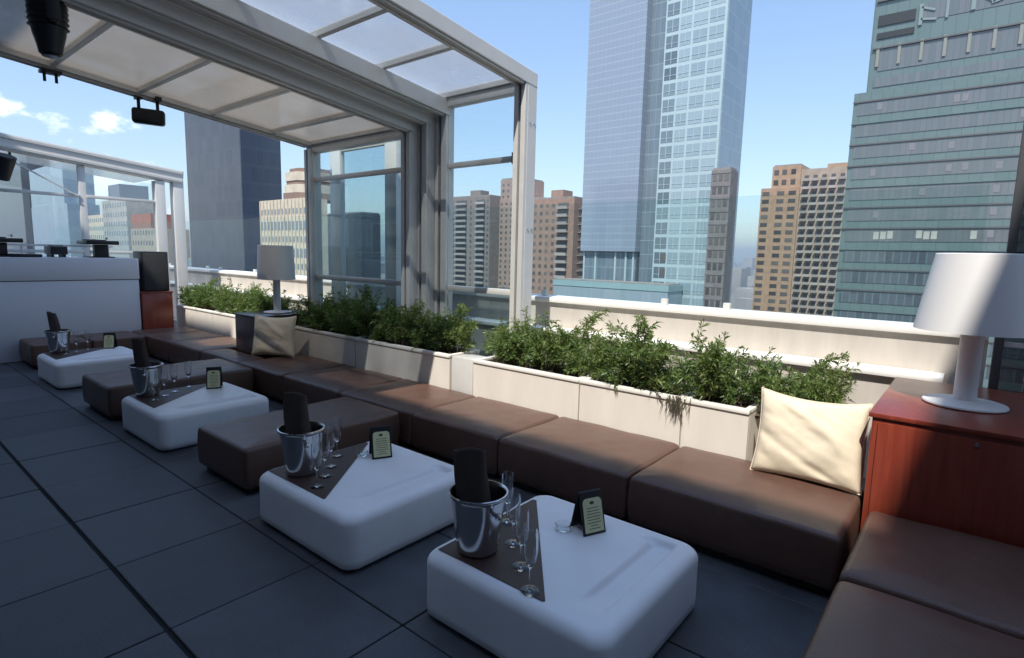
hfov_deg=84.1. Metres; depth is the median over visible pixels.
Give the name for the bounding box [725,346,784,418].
leafy shrub
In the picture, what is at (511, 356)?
leafy shrub
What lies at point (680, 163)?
window
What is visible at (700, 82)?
window
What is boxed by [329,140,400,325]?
sliding leaf
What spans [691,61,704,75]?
window
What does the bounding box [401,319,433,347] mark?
leafy shrub
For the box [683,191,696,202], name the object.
window
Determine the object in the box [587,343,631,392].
leafy shrub
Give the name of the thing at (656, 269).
window
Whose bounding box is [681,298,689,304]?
window
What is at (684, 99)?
window
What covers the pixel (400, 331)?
leafy shrub
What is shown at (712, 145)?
window
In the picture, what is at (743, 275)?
distant city
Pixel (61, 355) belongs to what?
table mat
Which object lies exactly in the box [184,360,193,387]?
champagne flute
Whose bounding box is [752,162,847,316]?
apartment block
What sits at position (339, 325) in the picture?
leafy shrub
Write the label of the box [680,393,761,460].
planter box
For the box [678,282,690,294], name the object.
window
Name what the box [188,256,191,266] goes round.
sky
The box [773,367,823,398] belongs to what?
leafy shrub
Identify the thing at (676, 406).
dry plant
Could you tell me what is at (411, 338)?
leafy shrub
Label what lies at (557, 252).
brick tower
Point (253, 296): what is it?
leafy shrub
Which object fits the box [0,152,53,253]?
glass tower
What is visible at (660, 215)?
window
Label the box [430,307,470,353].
leafy shrub
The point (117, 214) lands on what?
stone tower
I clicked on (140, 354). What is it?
napkin
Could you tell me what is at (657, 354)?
leafy shrub
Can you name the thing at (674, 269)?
window
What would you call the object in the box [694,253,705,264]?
window
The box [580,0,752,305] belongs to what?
glass tower
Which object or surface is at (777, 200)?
window
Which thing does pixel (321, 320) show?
leafy shrub
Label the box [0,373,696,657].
terrace slab
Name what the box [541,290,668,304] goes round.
glass screen
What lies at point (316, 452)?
champagne flute
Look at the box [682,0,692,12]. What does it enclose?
window
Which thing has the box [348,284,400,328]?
leafy shrub
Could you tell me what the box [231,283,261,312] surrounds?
leafy shrub
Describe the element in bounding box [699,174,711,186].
window
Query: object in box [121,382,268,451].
table
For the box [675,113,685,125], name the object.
window
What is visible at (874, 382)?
ledge wall
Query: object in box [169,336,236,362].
leather bench
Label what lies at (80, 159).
glass gable
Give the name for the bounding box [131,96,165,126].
flood light
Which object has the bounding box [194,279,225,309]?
leafy shrub
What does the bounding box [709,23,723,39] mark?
window
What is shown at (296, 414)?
napkin
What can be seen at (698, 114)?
window
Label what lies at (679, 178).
window
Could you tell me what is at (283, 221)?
stone block
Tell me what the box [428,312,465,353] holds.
leafy shrub
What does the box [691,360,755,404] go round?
leafy shrub
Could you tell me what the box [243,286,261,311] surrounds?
leafy shrub
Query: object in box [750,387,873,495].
throw pillow
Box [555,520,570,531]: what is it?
glass dish
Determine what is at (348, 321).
leafy shrub
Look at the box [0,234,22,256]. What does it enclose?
turntable
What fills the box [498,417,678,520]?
leather bench
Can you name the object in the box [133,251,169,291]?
loudspeaker
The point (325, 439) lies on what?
champagne flute
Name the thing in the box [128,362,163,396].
ice bucket
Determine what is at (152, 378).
champagne flute
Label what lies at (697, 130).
window
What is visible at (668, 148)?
window
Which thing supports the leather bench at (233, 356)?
on the terrace floor
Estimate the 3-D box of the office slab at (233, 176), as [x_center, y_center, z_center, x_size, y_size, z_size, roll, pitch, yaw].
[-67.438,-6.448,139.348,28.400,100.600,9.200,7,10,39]
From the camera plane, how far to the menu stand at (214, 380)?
5.43 m
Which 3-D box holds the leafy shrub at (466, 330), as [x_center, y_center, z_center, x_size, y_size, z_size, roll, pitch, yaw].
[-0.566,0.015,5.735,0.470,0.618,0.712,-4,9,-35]
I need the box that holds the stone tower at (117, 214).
[102,184,152,257]
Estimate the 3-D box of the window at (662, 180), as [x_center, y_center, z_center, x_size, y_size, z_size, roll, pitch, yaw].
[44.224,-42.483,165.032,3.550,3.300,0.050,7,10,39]
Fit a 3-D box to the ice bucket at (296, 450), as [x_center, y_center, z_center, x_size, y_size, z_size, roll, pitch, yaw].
[-1.266,0.727,3.418,0.273,0.279,0.273,4,8,18]
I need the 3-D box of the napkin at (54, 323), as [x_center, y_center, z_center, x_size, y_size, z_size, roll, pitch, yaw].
[-5.677,-0.030,7.043,0.287,0.358,0.074,4,8,22]
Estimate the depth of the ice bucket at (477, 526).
2.48 m
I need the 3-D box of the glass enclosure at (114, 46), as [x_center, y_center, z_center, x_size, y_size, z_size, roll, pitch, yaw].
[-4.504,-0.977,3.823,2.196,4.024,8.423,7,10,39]
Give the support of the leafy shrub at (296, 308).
in the planter box at (335, 346)
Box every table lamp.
[257,245,295,313]
[913,253,1023,413]
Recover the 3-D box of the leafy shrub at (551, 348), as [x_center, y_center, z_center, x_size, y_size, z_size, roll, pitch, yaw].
[0.489,0.129,4.975,0.740,0.643,0.489,-2,8,-22]
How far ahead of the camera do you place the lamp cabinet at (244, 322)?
7.25 m
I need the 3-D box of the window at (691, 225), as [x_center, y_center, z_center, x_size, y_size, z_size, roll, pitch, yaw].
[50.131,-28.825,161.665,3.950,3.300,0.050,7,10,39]
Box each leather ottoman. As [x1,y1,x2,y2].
[82,358,253,420]
[197,397,399,493]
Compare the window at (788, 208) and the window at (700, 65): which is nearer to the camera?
the window at (700, 65)
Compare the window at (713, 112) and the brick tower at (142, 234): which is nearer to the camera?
the window at (713, 112)
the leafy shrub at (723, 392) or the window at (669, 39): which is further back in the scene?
the window at (669, 39)
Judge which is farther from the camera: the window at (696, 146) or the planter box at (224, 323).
the window at (696, 146)
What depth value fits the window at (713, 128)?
155.38 m
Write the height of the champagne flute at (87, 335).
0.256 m
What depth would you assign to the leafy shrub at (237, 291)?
8.66 m
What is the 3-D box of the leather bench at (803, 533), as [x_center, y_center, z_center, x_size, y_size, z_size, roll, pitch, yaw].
[1.397,1.071,3.413,1.145,0.349,0.830,7,10,39]
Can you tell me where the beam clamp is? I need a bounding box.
[38,67,62,83]
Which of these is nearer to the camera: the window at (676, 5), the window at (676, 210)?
the window at (676, 5)
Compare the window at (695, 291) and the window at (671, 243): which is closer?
the window at (695, 291)
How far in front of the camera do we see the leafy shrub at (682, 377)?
4.13 m
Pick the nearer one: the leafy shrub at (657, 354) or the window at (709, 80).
the leafy shrub at (657, 354)
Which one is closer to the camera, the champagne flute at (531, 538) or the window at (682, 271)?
the champagne flute at (531, 538)
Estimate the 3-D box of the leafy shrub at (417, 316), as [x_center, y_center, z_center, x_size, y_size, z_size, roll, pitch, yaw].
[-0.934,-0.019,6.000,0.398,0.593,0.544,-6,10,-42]
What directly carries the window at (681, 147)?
in the glass tower at (666, 95)
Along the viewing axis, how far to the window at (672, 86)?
161.69 m
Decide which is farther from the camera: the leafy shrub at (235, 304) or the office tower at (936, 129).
the office tower at (936, 129)
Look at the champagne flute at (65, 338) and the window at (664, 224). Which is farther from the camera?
the window at (664, 224)
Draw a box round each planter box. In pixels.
[176,304,219,332]
[212,311,236,337]
[294,325,371,366]
[355,335,479,389]
[472,355,596,419]
[579,375,696,447]
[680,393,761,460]
[760,412,869,488]
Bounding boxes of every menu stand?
[103,333,117,348]
[206,367,222,388]
[369,425,391,459]
[571,488,605,536]
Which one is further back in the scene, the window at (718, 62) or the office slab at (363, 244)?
the office slab at (363, 244)
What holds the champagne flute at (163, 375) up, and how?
on the table mat at (183, 391)
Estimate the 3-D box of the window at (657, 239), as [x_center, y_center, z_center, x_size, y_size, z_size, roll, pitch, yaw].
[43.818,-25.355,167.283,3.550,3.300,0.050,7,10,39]
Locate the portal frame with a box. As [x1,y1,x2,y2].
[111,0,434,317]
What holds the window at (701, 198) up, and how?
in the glass tower at (666, 95)
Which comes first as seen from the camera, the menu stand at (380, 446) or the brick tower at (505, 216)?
the menu stand at (380, 446)
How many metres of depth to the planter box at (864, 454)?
3.69 m
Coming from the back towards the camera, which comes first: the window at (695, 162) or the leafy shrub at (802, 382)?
the window at (695, 162)
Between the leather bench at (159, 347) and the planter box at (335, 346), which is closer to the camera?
the planter box at (335, 346)
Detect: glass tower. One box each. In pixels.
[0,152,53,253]
[29,162,99,256]
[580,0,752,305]
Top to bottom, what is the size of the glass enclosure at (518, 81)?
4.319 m
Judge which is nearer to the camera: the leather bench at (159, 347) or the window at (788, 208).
the leather bench at (159, 347)
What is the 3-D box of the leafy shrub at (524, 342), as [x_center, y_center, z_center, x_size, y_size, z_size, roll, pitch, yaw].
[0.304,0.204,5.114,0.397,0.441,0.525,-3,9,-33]
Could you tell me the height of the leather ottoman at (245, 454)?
0.348 m
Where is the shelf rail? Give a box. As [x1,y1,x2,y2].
[7,243,112,255]
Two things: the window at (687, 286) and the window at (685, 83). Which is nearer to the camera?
the window at (685, 83)
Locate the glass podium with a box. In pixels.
[553,278,682,304]
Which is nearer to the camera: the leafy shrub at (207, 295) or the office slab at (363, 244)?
the leafy shrub at (207, 295)
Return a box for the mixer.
[44,245,67,256]
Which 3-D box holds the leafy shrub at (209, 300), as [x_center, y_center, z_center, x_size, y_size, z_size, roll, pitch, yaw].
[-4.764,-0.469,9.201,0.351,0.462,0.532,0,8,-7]
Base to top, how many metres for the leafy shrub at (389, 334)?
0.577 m
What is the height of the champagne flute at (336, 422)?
0.256 m
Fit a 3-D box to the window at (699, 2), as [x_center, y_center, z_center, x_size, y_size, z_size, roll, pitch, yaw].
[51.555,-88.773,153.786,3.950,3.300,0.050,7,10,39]
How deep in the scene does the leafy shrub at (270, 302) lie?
7.86 m
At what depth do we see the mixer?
8.37 m
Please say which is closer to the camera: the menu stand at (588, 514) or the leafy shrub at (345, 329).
the menu stand at (588, 514)
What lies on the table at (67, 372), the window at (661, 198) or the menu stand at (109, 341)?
the menu stand at (109, 341)
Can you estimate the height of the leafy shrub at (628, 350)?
0.542 m
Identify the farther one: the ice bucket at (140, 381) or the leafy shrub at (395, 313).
the leafy shrub at (395, 313)
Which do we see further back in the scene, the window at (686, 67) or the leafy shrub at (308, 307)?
the window at (686, 67)
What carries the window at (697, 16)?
in the glass tower at (666, 95)
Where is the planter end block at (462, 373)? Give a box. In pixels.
[452,354,485,394]
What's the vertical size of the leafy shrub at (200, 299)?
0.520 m
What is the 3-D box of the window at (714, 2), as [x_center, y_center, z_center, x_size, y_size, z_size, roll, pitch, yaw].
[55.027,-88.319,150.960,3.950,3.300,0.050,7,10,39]
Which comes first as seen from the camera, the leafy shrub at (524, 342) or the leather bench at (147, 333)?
the leafy shrub at (524, 342)
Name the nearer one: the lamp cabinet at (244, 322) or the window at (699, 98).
the lamp cabinet at (244, 322)
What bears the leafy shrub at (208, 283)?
in the planter box at (199, 318)
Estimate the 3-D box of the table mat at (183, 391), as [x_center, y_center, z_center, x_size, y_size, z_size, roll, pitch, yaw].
[-2.988,0.597,5.187,0.598,0.004,0.718,7,10,39]
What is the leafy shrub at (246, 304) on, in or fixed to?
in the planter box at (224, 323)
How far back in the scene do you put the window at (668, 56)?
160.51 m
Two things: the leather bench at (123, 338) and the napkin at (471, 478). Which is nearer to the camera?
the napkin at (471, 478)
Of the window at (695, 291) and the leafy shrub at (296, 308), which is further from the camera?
the window at (695, 291)
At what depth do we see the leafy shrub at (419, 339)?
5.88 m
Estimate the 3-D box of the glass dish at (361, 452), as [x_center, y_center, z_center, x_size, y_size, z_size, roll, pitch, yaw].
[-0.991,0.820,3.747,0.080,0.030,0.080,7,10,39]
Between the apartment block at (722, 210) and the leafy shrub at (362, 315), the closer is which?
the leafy shrub at (362, 315)
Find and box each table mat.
[44,347,103,359]
[129,384,205,407]
[269,442,367,498]
[438,499,544,601]
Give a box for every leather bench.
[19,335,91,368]
[79,331,145,349]
[132,326,202,356]
[149,331,224,363]
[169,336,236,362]
[200,349,263,363]
[238,354,345,402]
[283,365,402,403]
[340,379,474,448]
[412,397,558,477]
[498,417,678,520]
[627,446,863,594]
[802,581,1023,657]
[839,511,1023,639]
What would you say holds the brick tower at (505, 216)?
on the ground
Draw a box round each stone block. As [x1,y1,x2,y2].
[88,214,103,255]
[259,168,329,275]
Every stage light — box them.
[0,152,16,180]
[24,0,69,58]
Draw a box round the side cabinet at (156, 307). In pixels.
[139,291,173,329]
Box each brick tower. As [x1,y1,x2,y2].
[131,213,190,265]
[498,178,545,288]
[532,190,583,294]
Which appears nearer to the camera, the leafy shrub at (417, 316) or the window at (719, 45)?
the leafy shrub at (417, 316)
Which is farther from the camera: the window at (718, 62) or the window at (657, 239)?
the window at (657, 239)
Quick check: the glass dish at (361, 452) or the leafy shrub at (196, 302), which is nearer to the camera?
the glass dish at (361, 452)
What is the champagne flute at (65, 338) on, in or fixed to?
on the table mat at (61, 355)
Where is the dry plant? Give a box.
[659,395,690,419]
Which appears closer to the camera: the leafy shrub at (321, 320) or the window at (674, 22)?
the leafy shrub at (321, 320)
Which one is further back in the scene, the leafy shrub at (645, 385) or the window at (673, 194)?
the window at (673, 194)
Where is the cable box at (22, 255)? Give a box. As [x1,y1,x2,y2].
[6,253,41,256]
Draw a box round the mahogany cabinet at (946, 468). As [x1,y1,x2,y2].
[860,377,1023,547]
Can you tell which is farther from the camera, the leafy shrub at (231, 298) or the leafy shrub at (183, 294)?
the leafy shrub at (183, 294)
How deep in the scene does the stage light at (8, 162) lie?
8.47 m
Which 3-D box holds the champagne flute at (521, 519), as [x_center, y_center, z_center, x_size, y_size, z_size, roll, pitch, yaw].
[0.041,0.899,2.432,0.077,0.256,0.077,-5,10,-41]
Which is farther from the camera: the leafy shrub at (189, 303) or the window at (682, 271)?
the window at (682, 271)
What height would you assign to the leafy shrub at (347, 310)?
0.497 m
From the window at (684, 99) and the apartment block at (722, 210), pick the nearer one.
the apartment block at (722, 210)
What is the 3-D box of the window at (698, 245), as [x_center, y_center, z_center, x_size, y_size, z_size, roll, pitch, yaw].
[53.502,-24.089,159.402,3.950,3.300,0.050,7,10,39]
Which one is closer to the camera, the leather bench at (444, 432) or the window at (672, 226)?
the leather bench at (444, 432)
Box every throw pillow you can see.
[251,314,296,356]
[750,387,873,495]
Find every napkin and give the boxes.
[46,311,60,331]
[131,338,150,366]
[283,392,310,433]
[454,447,490,502]
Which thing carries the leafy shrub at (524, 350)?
in the planter box at (544, 391)
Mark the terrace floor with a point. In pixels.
(202, 574)
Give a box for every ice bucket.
[43,329,71,353]
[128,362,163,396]
[277,421,324,476]
[448,480,508,557]
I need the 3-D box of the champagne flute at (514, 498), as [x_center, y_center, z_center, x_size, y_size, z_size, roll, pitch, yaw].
[0.008,0.873,2.626,0.077,0.256,0.077,1,7,-1]
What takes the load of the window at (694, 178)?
in the glass tower at (666, 95)
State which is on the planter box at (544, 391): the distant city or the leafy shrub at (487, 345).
the leafy shrub at (487, 345)
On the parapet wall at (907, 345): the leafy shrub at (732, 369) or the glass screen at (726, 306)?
the glass screen at (726, 306)
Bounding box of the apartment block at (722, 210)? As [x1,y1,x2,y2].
[703,167,737,307]
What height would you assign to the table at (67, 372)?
0.309 m
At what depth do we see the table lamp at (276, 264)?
7.24 m
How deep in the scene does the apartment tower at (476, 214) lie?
311.01 m
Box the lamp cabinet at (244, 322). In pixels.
[233,309,305,358]
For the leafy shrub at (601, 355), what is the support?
in the planter box at (625, 408)
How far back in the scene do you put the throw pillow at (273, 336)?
6.88 m
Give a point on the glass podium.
(652, 292)
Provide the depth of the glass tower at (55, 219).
217.08 m
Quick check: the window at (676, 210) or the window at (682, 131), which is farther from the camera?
the window at (676, 210)
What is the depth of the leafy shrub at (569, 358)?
4.78 m
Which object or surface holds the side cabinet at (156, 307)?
on the terrace floor
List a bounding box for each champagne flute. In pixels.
[62,333,69,354]
[73,331,80,351]
[84,329,91,349]
[149,371,158,400]
[160,367,169,396]
[170,364,178,392]
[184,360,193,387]
[310,442,324,488]
[319,433,331,478]
[325,425,337,468]
[332,417,342,457]
[502,471,513,525]
[505,489,520,547]
[512,507,528,571]
[520,527,538,595]
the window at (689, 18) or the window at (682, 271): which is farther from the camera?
the window at (682, 271)
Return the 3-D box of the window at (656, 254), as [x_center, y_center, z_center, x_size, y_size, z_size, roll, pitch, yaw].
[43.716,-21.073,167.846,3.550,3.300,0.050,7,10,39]
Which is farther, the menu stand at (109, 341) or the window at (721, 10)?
the window at (721, 10)
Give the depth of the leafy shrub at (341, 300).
7.08 m
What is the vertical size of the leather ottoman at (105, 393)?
0.350 m
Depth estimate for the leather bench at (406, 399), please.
5.15 m
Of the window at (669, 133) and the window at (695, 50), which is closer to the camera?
the window at (695, 50)
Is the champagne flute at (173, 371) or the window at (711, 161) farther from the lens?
the window at (711, 161)
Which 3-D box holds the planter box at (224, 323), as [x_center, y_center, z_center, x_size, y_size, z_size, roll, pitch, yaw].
[-3.879,0.114,8.524,1.764,0.650,0.454,7,10,39]
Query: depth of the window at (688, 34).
157.55 m
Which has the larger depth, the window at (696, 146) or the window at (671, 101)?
the window at (671, 101)
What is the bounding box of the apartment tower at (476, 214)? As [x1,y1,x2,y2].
[453,190,500,287]
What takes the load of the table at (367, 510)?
on the terrace floor
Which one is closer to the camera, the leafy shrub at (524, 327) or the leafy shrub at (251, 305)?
the leafy shrub at (524, 327)
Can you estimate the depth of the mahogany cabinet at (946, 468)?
2.92 m
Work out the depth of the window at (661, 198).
165.56 m
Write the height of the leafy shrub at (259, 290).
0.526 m
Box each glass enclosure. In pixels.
[0,0,417,345]
[162,0,537,356]
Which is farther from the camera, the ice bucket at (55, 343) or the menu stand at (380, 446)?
the ice bucket at (55, 343)
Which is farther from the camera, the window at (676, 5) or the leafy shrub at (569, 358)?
the window at (676, 5)
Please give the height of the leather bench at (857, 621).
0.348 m
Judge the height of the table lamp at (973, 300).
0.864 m
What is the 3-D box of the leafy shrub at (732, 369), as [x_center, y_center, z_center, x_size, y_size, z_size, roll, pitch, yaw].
[1.577,0.364,3.984,0.434,0.482,0.574,3,8,14]
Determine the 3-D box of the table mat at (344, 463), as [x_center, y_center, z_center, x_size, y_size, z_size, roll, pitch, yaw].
[-1.023,0.860,3.536,0.598,0.004,0.718,7,10,39]
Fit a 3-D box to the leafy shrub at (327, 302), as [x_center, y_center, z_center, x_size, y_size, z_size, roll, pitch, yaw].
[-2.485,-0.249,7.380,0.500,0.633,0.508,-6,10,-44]
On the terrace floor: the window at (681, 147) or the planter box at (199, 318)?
the planter box at (199, 318)
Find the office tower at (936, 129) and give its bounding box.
[833,0,1023,387]
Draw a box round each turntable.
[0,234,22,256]
[77,237,118,257]
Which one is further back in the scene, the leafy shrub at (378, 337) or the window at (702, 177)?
the window at (702, 177)
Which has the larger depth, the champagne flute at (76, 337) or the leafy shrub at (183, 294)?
the leafy shrub at (183, 294)
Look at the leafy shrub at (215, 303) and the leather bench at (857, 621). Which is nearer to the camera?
the leather bench at (857, 621)
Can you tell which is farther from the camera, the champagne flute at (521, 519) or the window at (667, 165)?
the window at (667, 165)
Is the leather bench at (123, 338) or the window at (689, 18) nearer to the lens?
the leather bench at (123, 338)
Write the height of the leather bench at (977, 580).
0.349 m
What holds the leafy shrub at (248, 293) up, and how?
in the planter box at (224, 323)
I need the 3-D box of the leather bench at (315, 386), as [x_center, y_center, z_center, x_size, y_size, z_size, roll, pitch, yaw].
[-1.772,0.657,5.993,1.030,0.349,0.830,7,10,39]
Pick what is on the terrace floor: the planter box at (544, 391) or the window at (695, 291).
the planter box at (544, 391)
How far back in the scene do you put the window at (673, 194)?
163.07 m
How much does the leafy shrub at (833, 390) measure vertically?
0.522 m
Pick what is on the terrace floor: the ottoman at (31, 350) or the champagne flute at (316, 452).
the ottoman at (31, 350)
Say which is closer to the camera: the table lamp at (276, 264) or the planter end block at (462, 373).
the planter end block at (462, 373)
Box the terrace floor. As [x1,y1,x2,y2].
[0,320,865,657]
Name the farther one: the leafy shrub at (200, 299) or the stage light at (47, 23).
the leafy shrub at (200, 299)
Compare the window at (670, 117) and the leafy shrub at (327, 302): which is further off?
the window at (670, 117)
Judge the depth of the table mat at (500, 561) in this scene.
2.49 m
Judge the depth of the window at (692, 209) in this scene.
160.94 m
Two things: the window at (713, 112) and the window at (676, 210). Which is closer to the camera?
the window at (713, 112)
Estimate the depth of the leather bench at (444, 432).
4.52 m
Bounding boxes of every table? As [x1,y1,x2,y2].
[37,346,134,389]
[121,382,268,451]
[259,442,454,570]
[427,495,697,657]
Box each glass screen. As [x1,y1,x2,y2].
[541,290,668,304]
[723,303,730,309]
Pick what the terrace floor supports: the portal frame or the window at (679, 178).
the portal frame
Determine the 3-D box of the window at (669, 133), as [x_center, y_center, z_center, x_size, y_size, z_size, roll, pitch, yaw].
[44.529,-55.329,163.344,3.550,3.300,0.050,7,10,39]
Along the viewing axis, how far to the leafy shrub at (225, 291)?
8.91 m
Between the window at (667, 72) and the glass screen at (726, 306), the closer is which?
the glass screen at (726, 306)
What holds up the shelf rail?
on the dj booth
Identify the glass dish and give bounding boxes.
[356,449,367,456]
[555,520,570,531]
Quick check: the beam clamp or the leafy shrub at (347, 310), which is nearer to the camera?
the beam clamp
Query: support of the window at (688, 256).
in the glass tower at (666, 95)
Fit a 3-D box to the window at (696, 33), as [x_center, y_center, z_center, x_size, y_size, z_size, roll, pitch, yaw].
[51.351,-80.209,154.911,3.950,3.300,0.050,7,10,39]
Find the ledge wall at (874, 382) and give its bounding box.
[170,280,944,477]
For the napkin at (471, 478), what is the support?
in the ice bucket at (477, 526)
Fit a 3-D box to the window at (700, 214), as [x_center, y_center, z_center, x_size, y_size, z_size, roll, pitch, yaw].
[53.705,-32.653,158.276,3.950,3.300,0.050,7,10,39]
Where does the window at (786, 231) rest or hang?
in the apartment block at (799, 231)
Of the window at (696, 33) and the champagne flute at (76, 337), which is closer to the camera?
the champagne flute at (76, 337)
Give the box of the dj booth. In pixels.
[0,256,141,362]
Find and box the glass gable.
[0,133,188,326]
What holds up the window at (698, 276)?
in the glass tower at (666, 95)
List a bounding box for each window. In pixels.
[653,267,664,277]
[654,252,665,263]
[655,222,666,233]
[655,237,666,248]
[656,207,667,218]
[657,192,668,203]
[658,177,669,188]
[659,161,670,173]
[660,146,671,158]
[661,114,673,127]
[661,130,672,142]
[662,99,674,111]
[663,83,675,96]
[664,67,676,80]
[665,50,677,64]
[666,34,677,48]
[666,267,676,278]
[667,18,678,32]
[667,252,677,263]
[668,1,679,16]
[668,237,678,248]
[669,207,680,218]
[669,222,679,233]
[670,191,680,203]
[671,176,681,187]
[672,160,682,172]
[673,145,683,157]
[674,129,684,141]
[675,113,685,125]
[676,97,686,109]
[677,80,687,93]
[678,64,688,77]
[678,268,691,279]
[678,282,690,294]
[679,48,689,61]
[679,253,692,263]
[680,31,690,45]
[680,237,693,248]
[681,15,691,29]
[681,222,694,233]
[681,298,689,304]
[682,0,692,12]
[682,206,695,217]
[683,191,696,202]
[684,175,697,187]
[685,159,698,171]
[686,143,699,155]
[687,127,700,139]
[688,110,701,124]
[689,94,702,107]
[690,78,703,91]
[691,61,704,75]
[691,298,702,305]
[692,44,705,59]
[692,283,703,294]
[693,27,707,42]
[693,268,704,279]
[694,10,708,25]
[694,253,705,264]
[695,0,708,9]
[695,237,706,248]
[696,222,707,233]
[697,206,708,217]
[698,190,709,202]
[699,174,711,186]
[700,157,714,170]
[701,141,715,154]
[702,125,716,138]
[703,108,718,122]
[704,91,719,105]
[705,75,720,89]
[707,58,721,72]
[708,41,722,55]
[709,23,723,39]
[710,6,724,22]
[711,0,725,5]
[776,199,783,202]
[785,230,792,233]
[787,207,794,210]
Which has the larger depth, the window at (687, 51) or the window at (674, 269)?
the window at (674, 269)
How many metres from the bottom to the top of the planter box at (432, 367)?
0.650 m
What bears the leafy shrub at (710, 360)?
in the planter box at (722, 429)
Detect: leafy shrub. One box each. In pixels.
[178,285,216,307]
[178,291,198,307]
[181,277,221,307]
[185,289,215,310]
[189,282,213,308]
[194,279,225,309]
[203,286,213,309]
[207,287,227,310]
[209,294,234,313]
[212,277,235,313]
[220,284,245,312]
[224,297,243,313]
[225,290,242,312]
[230,297,251,312]
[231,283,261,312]
[232,283,254,311]
[233,288,273,310]
[239,294,266,311]
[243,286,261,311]
[248,287,288,309]
[254,282,297,310]
[288,302,316,328]
[297,286,335,331]
[297,294,330,330]
[299,300,332,330]
[305,303,323,329]
[314,304,339,333]
[323,300,356,336]
[325,284,369,334]
[328,312,353,335]
[329,297,364,335]
[336,308,374,336]
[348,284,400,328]
[349,287,396,340]
[369,316,400,342]
[370,302,430,345]
[370,304,410,344]
[390,299,417,346]
[397,315,436,349]
[398,298,439,349]
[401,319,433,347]
[409,312,458,352]
[422,302,482,353]
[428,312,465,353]
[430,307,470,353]
[480,319,530,363]
[487,306,539,366]
[489,332,546,369]
[493,326,527,365]
[518,326,571,370]
[528,310,580,372]
[536,308,610,375]
[551,338,599,376]
[568,334,609,376]
[579,319,616,381]
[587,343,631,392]
[601,315,677,391]
[603,327,678,387]
[627,345,666,389]
[627,357,682,392]
[659,349,707,395]
[685,319,749,401]
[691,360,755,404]
[710,345,769,407]
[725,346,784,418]
[751,352,846,399]
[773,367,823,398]
[786,367,826,400]
[794,351,861,403]
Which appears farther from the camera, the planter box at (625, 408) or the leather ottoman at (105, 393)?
the leather ottoman at (105, 393)
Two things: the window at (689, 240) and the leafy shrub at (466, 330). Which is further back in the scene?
the window at (689, 240)
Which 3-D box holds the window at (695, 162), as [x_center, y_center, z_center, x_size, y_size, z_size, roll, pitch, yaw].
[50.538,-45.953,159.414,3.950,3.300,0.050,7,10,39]
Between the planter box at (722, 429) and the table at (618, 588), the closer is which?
the table at (618, 588)
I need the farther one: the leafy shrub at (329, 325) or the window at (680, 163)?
the window at (680, 163)
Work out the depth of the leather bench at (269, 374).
6.35 m
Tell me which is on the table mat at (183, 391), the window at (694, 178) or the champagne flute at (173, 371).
the champagne flute at (173, 371)
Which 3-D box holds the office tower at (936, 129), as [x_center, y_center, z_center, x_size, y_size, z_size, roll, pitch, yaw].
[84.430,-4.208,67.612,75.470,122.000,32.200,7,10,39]
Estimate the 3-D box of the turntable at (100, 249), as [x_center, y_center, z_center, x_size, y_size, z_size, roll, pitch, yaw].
[-6.491,-1.285,8.896,0.550,0.320,0.420,7,10,39]
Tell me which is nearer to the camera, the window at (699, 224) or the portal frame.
the portal frame
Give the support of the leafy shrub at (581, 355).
in the planter box at (544, 391)
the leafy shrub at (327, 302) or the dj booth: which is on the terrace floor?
the dj booth
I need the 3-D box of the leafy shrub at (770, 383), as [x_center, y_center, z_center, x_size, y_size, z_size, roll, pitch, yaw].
[1.895,0.374,3.804,0.593,0.515,0.392,4,8,20]
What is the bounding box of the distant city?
[190,251,755,309]
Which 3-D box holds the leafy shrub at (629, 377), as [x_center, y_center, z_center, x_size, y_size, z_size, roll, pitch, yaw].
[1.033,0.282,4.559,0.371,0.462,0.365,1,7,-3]
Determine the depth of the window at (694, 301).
161.84 m
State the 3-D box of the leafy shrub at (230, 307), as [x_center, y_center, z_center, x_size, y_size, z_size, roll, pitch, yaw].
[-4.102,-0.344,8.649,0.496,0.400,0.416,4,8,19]
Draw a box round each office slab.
[184,112,281,271]
[327,212,380,278]
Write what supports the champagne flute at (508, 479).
on the table mat at (500, 561)
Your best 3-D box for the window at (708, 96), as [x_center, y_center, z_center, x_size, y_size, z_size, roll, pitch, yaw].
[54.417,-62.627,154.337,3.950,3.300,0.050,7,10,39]
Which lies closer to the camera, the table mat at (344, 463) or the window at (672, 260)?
the table mat at (344, 463)
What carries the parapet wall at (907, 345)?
on the terrace floor
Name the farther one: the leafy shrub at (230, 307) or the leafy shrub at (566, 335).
the leafy shrub at (230, 307)
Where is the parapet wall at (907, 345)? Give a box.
[169,265,988,387]
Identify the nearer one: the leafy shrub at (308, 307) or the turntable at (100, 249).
the leafy shrub at (308, 307)
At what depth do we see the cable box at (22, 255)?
7.90 m
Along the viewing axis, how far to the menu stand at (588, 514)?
2.77 m
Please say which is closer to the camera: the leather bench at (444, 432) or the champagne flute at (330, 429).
the champagne flute at (330, 429)
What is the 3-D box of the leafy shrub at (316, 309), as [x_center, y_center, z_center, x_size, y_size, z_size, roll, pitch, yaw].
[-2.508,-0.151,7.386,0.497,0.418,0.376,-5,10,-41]

